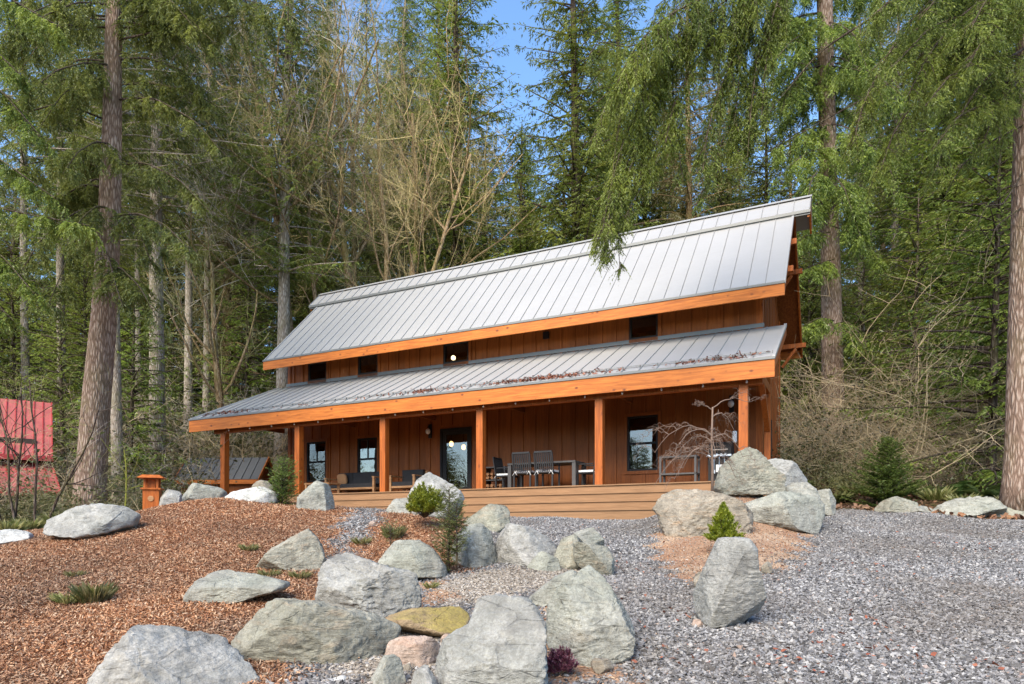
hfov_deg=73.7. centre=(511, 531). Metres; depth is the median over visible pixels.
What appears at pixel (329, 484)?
coffee table
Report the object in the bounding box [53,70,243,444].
spruce tree
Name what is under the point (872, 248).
hemlock tree
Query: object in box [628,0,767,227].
hemlock tree
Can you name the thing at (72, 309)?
spruce tree
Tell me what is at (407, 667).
boulder
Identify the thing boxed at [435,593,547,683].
boulder
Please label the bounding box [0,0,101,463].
fir tree
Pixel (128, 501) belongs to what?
bare shrub
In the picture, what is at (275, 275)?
fir tree
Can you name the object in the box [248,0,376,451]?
spruce tree
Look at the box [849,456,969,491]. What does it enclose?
bare shrub
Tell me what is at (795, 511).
boulder
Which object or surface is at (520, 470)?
patio chair
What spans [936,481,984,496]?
fern
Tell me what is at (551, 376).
roof debris
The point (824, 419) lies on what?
bare shrub
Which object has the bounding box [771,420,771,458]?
window
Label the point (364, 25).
hemlock tree
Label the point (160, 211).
fir tree
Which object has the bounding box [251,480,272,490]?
boulder
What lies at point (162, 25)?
fir tree
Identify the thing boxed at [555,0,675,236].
spruce tree
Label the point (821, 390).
bare shrub
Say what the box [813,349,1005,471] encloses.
bare shrub
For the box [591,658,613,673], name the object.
boulder
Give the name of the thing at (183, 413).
bare shrub
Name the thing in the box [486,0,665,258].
spruce tree
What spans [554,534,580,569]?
boulder
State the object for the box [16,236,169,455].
young cedar
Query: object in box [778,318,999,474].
bare shrub
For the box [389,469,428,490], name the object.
outdoor sofa
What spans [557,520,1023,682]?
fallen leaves
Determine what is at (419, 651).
boulder
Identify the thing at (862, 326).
young cedar
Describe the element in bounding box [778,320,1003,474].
bare shrub
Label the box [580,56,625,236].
hemlock tree
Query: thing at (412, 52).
fir tree
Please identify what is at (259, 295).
hemlock tree
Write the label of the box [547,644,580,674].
heather plant
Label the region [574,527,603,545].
boulder
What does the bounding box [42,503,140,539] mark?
boulder
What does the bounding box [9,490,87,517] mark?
bare shrub
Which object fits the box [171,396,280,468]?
bare shrub
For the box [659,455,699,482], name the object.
open shelf
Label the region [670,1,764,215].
spruce tree
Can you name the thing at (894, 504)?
boulder
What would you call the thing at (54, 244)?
hemlock tree
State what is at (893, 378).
bare shrub
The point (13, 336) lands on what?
young cedar
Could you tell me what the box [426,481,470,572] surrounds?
young pine
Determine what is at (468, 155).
fir tree
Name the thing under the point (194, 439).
bare shrub
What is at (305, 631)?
boulder
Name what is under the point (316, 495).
boulder
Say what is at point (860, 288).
fir tree
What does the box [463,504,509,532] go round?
boulder
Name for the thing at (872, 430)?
bare shrub
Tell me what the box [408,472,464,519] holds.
boulder
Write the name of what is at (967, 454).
bare shrub
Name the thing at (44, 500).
bare shrub
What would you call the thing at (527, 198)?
hemlock tree
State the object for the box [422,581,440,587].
grass tuft
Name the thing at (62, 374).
young cedar
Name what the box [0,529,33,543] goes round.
boulder
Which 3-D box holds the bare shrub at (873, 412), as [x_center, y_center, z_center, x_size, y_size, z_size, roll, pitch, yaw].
[13.463,-3.849,24.605,17.413,9.368,15.862,0,0,15]
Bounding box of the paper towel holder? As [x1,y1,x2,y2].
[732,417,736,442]
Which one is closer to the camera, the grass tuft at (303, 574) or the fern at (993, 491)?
the grass tuft at (303, 574)
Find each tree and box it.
[0,0,74,399]
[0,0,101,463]
[0,0,105,339]
[0,0,305,507]
[0,161,71,398]
[0,196,80,421]
[0,305,45,394]
[2,0,166,452]
[13,0,203,502]
[14,0,286,490]
[18,113,95,446]
[30,134,65,328]
[48,0,410,332]
[50,86,200,376]
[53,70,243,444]
[67,246,271,456]
[97,32,173,458]
[120,172,288,457]
[124,4,255,456]
[141,1,280,443]
[161,0,598,318]
[164,1,268,441]
[165,13,303,438]
[165,105,261,431]
[179,103,297,446]
[181,0,396,492]
[218,0,295,452]
[231,120,345,453]
[244,178,344,341]
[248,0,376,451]
[263,0,375,301]
[303,10,505,289]
[306,0,398,303]
[322,0,463,287]
[341,191,393,285]
[355,45,398,276]
[360,0,533,281]
[362,1,451,276]
[364,95,466,284]
[366,0,487,275]
[435,134,524,262]
[442,64,498,264]
[477,121,580,260]
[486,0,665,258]
[495,139,548,257]
[507,166,549,253]
[532,146,599,249]
[549,44,647,237]
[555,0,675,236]
[580,0,1023,510]
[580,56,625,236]
[601,82,685,233]
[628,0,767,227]
[633,77,692,218]
[633,388,765,490]
[634,83,709,229]
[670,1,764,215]
[699,182,791,407]
[702,53,755,215]
[704,166,761,210]
[706,91,866,457]
[757,0,916,471]
[759,105,871,444]
[780,133,903,425]
[802,274,874,385]
[815,0,918,430]
[815,0,983,435]
[840,0,940,415]
[840,104,890,357]
[841,42,1008,430]
[854,73,939,418]
[867,7,996,333]
[879,44,1014,443]
[901,79,1012,245]
[935,54,1014,324]
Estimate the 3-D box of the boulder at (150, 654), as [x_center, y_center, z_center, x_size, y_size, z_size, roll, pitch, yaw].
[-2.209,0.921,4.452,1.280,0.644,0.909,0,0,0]
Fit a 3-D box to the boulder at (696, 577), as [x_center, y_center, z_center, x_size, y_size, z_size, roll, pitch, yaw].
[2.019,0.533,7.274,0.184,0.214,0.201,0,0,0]
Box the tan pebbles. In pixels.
[309,564,578,683]
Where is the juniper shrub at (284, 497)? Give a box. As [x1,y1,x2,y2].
[257,454,302,504]
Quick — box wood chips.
[420,497,813,683]
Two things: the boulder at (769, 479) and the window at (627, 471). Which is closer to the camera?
the boulder at (769, 479)
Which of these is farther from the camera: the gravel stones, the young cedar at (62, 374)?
the young cedar at (62, 374)
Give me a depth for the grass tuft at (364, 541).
9.27 m
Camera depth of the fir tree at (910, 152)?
36.80 m
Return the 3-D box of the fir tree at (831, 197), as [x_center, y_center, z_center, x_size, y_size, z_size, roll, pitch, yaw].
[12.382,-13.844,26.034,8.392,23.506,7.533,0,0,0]
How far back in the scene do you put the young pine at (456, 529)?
7.98 m
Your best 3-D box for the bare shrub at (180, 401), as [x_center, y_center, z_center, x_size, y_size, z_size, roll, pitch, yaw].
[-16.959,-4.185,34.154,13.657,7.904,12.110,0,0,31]
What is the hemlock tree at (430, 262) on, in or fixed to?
on the ground
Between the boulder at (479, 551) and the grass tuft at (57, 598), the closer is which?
the grass tuft at (57, 598)
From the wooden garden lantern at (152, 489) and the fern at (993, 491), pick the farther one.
the fern at (993, 491)
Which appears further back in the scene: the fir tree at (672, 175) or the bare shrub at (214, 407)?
the fir tree at (672, 175)
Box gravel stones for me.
[258,495,1023,683]
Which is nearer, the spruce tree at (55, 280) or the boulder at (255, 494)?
the boulder at (255, 494)
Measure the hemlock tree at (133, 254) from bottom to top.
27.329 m
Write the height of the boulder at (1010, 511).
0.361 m
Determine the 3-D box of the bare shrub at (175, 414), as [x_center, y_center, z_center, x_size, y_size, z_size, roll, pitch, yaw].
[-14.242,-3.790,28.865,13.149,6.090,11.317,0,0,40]
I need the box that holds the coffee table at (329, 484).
[304,482,340,492]
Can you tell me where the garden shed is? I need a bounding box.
[175,457,278,494]
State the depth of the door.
21.33 m
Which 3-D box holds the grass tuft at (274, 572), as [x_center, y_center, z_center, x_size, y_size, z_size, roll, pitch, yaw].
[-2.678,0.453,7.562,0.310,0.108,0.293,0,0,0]
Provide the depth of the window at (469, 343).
21.32 m
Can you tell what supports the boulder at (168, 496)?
on the ground
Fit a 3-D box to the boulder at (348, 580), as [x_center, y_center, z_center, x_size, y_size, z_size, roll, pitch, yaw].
[-1.280,0.503,6.075,0.934,0.633,0.495,0,0,12]
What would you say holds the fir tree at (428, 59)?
on the ground
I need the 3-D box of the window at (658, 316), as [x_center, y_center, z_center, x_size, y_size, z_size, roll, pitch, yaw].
[3.606,-5.600,18.672,0.979,0.820,0.125,0,0,27]
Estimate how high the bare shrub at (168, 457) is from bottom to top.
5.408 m
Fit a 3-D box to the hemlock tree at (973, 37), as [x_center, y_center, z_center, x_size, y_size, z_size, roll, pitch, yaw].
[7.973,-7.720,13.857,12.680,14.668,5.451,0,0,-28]
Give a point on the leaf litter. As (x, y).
(839, 505)
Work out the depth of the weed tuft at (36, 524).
14.44 m
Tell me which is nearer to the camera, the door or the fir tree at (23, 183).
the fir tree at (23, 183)
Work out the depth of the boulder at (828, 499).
12.66 m
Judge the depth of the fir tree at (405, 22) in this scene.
36.63 m
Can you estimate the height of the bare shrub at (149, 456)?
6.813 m
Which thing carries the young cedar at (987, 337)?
on the ground
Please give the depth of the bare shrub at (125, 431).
23.02 m
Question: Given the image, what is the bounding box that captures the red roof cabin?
[0,398,59,514]
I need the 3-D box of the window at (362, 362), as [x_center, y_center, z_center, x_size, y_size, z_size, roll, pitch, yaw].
[-4.804,-5.600,22.867,1.007,0.820,0.125,0,0,27]
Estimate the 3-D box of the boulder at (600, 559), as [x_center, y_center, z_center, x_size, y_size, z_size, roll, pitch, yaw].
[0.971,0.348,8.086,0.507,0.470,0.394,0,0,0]
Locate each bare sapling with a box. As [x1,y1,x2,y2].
[0,350,57,519]
[0,365,82,518]
[0,365,91,521]
[0,408,37,521]
[43,365,149,517]
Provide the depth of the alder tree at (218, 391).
26.34 m
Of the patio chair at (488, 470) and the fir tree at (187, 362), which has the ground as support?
the fir tree at (187, 362)
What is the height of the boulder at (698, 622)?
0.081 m
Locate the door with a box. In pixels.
[440,427,471,488]
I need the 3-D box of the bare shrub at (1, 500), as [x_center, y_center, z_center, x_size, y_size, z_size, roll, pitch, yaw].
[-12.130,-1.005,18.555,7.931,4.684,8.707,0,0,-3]
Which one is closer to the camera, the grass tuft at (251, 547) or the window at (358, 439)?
the grass tuft at (251, 547)
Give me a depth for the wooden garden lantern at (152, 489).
12.09 m
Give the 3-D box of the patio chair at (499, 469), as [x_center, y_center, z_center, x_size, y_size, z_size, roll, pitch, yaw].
[-0.175,-1.605,19.141,0.570,0.970,0.549,0,0,27]
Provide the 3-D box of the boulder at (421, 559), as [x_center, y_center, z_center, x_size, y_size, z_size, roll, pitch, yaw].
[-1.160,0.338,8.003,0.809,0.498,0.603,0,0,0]
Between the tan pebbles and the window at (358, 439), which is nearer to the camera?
the tan pebbles
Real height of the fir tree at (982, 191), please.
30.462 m
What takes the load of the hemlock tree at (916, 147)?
on the ground
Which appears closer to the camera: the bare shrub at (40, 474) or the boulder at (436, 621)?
the boulder at (436, 621)
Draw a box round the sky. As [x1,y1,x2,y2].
[0,0,1012,397]
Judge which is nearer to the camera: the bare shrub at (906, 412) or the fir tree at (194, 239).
the bare shrub at (906, 412)
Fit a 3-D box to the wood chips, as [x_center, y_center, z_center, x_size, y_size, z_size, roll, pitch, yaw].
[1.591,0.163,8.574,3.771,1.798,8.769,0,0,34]
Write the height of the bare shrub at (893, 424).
8.516 m
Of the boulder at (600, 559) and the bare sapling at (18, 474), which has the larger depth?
the bare sapling at (18, 474)
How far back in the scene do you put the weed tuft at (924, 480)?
19.27 m
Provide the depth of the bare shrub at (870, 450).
20.50 m
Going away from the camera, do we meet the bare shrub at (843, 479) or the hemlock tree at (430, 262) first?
the bare shrub at (843, 479)
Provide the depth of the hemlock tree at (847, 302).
53.04 m
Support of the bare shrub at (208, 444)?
on the ground
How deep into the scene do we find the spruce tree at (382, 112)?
58.19 m
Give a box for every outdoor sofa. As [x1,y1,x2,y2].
[324,471,379,492]
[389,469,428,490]
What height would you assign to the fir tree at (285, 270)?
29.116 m
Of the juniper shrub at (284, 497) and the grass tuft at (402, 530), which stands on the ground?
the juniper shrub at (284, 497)
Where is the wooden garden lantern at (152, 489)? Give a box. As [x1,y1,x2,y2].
[137,474,166,508]
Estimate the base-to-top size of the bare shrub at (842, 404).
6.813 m
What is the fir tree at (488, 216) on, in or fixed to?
on the ground
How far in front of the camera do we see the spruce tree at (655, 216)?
36.52 m
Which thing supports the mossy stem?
on the ground
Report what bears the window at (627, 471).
in the wooden house
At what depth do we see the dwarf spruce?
9.12 m
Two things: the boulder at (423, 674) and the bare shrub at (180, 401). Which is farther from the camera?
the bare shrub at (180, 401)
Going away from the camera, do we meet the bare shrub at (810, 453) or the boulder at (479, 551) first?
the boulder at (479, 551)
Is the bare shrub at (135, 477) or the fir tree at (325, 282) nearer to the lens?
the bare shrub at (135, 477)
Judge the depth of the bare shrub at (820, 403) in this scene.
32.94 m
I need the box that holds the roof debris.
[203,350,769,416]
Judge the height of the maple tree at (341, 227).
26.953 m
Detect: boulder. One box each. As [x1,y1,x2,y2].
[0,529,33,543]
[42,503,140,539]
[86,624,260,683]
[159,489,181,505]
[182,483,226,500]
[183,569,289,603]
[225,486,280,502]
[231,598,401,664]
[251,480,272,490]
[256,528,325,571]
[296,481,334,510]
[315,552,421,617]
[332,675,346,681]
[370,654,405,683]
[378,539,447,578]
[385,635,439,667]
[386,498,409,513]
[386,606,469,636]
[403,663,411,671]
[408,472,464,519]
[411,664,436,683]
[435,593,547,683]
[450,523,496,568]
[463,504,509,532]
[495,523,556,565]
[527,551,560,571]
[529,569,576,606]
[546,565,635,666]
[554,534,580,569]
[573,541,614,575]
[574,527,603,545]
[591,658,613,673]
[652,489,753,536]
[692,537,766,628]
[692,619,702,626]
[693,572,700,587]
[714,447,785,495]
[745,491,824,533]
[760,562,772,573]
[768,458,807,485]
[785,482,820,499]
[818,489,835,515]
[874,496,917,512]
[910,505,932,512]
[933,496,1007,517]
[997,508,1023,516]
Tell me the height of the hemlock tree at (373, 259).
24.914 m
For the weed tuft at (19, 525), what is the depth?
13.97 m
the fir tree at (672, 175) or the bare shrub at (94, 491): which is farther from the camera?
the fir tree at (672, 175)
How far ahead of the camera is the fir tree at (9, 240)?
40.66 m
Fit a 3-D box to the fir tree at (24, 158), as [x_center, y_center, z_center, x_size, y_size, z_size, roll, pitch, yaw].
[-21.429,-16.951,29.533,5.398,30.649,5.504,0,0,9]
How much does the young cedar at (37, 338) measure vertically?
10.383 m
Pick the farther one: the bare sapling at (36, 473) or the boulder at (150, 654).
the bare sapling at (36, 473)
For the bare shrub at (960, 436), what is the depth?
19.06 m
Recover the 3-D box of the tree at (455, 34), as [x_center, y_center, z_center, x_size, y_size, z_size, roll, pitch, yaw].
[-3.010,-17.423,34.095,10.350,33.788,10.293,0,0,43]
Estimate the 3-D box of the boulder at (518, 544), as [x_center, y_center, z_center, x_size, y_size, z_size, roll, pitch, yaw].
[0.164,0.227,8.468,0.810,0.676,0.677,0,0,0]
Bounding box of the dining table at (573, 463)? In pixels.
[507,460,586,487]
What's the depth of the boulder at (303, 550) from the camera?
7.97 m
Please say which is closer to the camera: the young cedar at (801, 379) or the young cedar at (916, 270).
the young cedar at (916, 270)
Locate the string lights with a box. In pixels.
[208,380,747,432]
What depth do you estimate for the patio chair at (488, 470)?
19.98 m
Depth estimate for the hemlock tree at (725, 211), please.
42.10 m
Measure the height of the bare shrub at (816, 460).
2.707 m
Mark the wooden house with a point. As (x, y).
(724, 284)
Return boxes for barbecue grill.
[708,441,733,480]
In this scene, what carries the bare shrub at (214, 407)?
on the ground
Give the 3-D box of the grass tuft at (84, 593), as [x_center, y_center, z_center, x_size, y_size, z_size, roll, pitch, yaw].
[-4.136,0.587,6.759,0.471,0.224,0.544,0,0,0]
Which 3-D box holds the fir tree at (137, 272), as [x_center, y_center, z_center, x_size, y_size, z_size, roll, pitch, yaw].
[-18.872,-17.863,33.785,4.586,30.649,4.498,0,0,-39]
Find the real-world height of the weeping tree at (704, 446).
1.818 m
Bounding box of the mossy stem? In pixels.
[102,439,163,505]
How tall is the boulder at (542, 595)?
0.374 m
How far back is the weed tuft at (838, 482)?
19.29 m
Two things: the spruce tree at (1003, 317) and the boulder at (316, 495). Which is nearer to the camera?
the boulder at (316, 495)
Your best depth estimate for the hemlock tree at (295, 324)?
39.09 m
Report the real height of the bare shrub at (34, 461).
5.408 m
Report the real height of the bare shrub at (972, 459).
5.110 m
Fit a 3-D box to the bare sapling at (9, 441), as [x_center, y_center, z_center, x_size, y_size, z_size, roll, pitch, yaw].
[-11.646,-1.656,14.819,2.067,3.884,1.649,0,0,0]
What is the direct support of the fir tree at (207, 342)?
on the ground
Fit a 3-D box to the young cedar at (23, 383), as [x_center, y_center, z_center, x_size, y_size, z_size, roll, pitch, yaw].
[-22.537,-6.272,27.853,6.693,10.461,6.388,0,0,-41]
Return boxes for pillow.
[337,474,347,483]
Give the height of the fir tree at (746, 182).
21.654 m
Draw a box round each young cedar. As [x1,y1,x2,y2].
[0,238,83,470]
[0,281,82,443]
[0,290,137,504]
[0,294,28,399]
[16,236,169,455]
[47,284,206,507]
[110,295,211,460]
[167,254,277,457]
[778,225,891,455]
[778,250,937,458]
[778,301,818,434]
[814,186,1002,470]
[835,117,1012,491]
[921,169,1011,479]
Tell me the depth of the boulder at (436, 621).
5.62 m
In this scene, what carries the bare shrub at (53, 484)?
on the ground
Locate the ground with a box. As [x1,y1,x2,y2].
[0,456,1023,683]
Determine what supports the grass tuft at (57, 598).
on the bark mulch
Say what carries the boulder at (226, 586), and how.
on the ground
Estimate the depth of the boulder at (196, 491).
12.66 m
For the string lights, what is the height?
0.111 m
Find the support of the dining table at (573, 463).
on the wooden house
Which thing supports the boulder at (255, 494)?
on the ground
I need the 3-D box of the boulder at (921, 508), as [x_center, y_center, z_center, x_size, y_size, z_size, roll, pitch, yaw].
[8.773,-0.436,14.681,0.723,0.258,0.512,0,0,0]
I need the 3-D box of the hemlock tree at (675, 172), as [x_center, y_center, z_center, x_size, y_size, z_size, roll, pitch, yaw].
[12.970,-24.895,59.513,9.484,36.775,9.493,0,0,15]
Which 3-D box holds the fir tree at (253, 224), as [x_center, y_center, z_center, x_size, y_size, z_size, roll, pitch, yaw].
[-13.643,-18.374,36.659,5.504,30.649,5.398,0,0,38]
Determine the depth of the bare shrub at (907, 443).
20.22 m
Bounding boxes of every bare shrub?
[0,370,236,512]
[0,393,180,508]
[0,419,176,509]
[0,435,162,520]
[0,453,142,522]
[0,458,138,519]
[0,460,95,525]
[2,447,132,507]
[4,428,192,509]
[7,460,142,513]
[9,373,244,481]
[9,441,215,509]
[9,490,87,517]
[25,367,287,490]
[37,346,267,458]
[39,401,224,506]
[45,364,285,484]
[53,401,283,508]
[55,378,371,492]
[67,484,166,510]
[82,349,285,490]
[125,379,285,483]
[142,358,287,480]
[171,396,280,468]
[771,412,921,484]
[772,241,1006,483]
[776,404,978,482]
[777,436,877,480]
[778,217,1005,481]
[778,301,1004,485]
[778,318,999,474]
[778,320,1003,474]
[778,323,1004,476]
[778,327,967,471]
[778,345,884,453]
[778,368,1001,479]
[778,390,885,476]
[779,442,916,495]
[780,358,961,450]
[780,371,999,477]
[781,341,1004,487]
[783,396,1001,475]
[784,392,985,485]
[790,342,1005,466]
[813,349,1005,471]
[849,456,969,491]
[861,443,996,496]
[864,425,1003,482]
[904,410,1002,484]
[910,407,1003,480]
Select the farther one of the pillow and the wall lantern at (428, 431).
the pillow
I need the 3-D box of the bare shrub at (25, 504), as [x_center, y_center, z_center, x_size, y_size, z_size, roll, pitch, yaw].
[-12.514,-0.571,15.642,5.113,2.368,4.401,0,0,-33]
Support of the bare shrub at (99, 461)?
on the ground
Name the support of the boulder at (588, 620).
on the ground
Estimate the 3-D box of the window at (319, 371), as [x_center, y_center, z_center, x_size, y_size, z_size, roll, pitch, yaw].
[-6.774,-5.600,23.848,1.018,0.820,0.125,0,0,27]
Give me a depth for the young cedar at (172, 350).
36.00 m
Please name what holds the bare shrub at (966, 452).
on the ground
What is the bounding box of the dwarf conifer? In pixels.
[405,481,446,517]
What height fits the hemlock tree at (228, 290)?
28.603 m
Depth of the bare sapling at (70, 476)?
14.77 m
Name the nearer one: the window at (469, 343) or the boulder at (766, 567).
the boulder at (766, 567)
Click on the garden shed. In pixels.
(248, 473)
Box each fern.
[835,494,864,500]
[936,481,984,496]
[948,479,999,488]
[949,484,999,498]
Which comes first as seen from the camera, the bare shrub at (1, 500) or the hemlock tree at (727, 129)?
the bare shrub at (1, 500)
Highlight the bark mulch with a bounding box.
[0,497,493,683]
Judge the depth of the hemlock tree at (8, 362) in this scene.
41.37 m
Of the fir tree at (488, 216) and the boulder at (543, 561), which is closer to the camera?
the boulder at (543, 561)
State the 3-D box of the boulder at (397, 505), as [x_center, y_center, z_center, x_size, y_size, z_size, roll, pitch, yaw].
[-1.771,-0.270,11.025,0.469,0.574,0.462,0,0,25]
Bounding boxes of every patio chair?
[486,466,507,487]
[492,457,518,487]
[512,451,537,486]
[533,450,559,486]
[577,462,594,484]
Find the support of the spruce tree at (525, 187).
on the ground
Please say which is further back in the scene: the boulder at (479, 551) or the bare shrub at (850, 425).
the bare shrub at (850, 425)
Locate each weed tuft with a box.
[0,519,31,530]
[5,516,45,530]
[35,512,58,523]
[824,475,863,485]
[831,490,853,502]
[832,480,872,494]
[908,475,942,485]
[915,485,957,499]
[940,493,982,500]
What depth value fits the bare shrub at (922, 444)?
18.92 m
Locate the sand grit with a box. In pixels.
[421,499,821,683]
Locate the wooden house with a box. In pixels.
[188,194,812,519]
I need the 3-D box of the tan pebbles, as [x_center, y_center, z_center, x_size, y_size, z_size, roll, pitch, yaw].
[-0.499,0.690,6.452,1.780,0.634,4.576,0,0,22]
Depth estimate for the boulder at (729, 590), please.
5.61 m
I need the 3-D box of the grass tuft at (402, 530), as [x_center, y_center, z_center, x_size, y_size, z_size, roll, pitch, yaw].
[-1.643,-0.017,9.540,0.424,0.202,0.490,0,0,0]
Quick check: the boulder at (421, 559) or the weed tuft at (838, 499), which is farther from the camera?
the weed tuft at (838, 499)
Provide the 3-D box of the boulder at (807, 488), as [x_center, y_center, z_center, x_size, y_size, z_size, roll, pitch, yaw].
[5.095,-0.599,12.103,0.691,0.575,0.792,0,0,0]
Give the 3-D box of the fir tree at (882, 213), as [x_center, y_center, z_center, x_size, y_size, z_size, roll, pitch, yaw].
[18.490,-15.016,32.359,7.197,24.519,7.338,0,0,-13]
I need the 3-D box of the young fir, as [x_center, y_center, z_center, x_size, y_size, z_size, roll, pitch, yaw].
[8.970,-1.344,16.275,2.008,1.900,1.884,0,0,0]
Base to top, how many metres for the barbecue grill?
0.976 m
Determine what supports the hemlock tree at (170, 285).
on the ground
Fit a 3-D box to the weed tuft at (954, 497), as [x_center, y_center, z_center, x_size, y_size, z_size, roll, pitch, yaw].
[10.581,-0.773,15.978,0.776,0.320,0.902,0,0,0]
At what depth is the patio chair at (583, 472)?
17.91 m
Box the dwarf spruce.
[701,501,745,540]
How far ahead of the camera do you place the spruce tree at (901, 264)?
48.97 m
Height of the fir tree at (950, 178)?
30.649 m
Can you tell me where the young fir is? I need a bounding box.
[839,435,932,506]
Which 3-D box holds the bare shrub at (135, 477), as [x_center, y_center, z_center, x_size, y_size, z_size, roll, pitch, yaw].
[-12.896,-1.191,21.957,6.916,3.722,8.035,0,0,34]
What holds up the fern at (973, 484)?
on the ground
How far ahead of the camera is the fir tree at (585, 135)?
59.02 m
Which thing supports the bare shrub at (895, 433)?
on the ground
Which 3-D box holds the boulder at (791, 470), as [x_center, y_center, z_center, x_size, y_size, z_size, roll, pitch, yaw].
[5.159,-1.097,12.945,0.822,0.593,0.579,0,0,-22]
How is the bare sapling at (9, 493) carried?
on the ground
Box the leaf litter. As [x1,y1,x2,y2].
[54,465,1023,519]
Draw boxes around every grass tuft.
[47,590,77,603]
[61,570,89,577]
[65,579,119,602]
[238,543,261,550]
[256,569,284,576]
[286,569,313,578]
[350,536,374,543]
[380,524,407,537]
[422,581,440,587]
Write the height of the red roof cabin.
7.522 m
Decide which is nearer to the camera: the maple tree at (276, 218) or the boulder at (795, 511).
the boulder at (795, 511)
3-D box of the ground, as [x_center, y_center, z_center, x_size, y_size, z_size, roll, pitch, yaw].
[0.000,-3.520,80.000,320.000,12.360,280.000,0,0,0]
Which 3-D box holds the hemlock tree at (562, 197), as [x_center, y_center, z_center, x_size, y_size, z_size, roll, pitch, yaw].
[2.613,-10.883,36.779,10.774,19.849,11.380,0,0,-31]
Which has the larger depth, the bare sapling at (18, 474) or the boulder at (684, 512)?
the bare sapling at (18, 474)
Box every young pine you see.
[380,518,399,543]
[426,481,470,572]
[439,499,470,564]
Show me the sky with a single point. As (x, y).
(510, 12)
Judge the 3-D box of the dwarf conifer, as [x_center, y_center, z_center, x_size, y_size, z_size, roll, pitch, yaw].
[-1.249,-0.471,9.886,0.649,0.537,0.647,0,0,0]
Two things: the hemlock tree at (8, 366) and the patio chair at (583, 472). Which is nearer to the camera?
the patio chair at (583, 472)
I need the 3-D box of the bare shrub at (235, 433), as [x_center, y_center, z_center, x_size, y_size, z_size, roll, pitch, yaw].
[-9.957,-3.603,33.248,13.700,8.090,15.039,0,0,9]
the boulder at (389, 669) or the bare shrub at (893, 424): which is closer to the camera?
the boulder at (389, 669)
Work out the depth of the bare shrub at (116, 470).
21.96 m
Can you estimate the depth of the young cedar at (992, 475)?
18.64 m
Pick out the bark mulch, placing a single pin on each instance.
(19, 588)
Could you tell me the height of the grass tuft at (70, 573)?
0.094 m
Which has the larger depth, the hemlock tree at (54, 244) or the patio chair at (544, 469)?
the hemlock tree at (54, 244)
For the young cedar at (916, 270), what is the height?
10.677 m
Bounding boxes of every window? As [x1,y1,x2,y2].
[304,438,327,482]
[306,361,328,383]
[355,434,379,472]
[356,354,379,377]
[441,340,471,366]
[624,411,660,474]
[626,313,660,342]
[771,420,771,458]
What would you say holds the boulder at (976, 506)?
on the ground
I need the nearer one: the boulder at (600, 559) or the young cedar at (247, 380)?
the boulder at (600, 559)
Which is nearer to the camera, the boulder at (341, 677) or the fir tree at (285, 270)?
the boulder at (341, 677)
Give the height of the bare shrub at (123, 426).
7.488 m
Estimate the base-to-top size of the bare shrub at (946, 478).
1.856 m
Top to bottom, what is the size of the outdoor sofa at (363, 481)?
0.840 m
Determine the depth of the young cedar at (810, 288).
30.72 m
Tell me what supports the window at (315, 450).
in the wooden house
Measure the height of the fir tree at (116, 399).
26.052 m
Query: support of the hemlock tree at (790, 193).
on the ground
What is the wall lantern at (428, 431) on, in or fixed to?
attached to the wooden house
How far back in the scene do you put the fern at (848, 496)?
17.11 m
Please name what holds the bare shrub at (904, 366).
on the ground
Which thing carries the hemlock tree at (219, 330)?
on the ground
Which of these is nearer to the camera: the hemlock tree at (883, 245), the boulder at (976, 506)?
the boulder at (976, 506)
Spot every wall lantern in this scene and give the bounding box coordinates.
[425,424,431,437]
[728,395,733,412]
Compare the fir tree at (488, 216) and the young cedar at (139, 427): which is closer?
the young cedar at (139, 427)
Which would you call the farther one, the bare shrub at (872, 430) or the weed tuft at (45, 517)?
the bare shrub at (872, 430)
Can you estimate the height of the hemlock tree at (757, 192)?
19.101 m
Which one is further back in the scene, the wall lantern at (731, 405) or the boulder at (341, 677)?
the wall lantern at (731, 405)
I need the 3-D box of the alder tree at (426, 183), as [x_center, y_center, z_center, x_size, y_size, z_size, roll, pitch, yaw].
[-4.897,-11.809,32.153,10.140,22.010,10.807,0,0,-45]

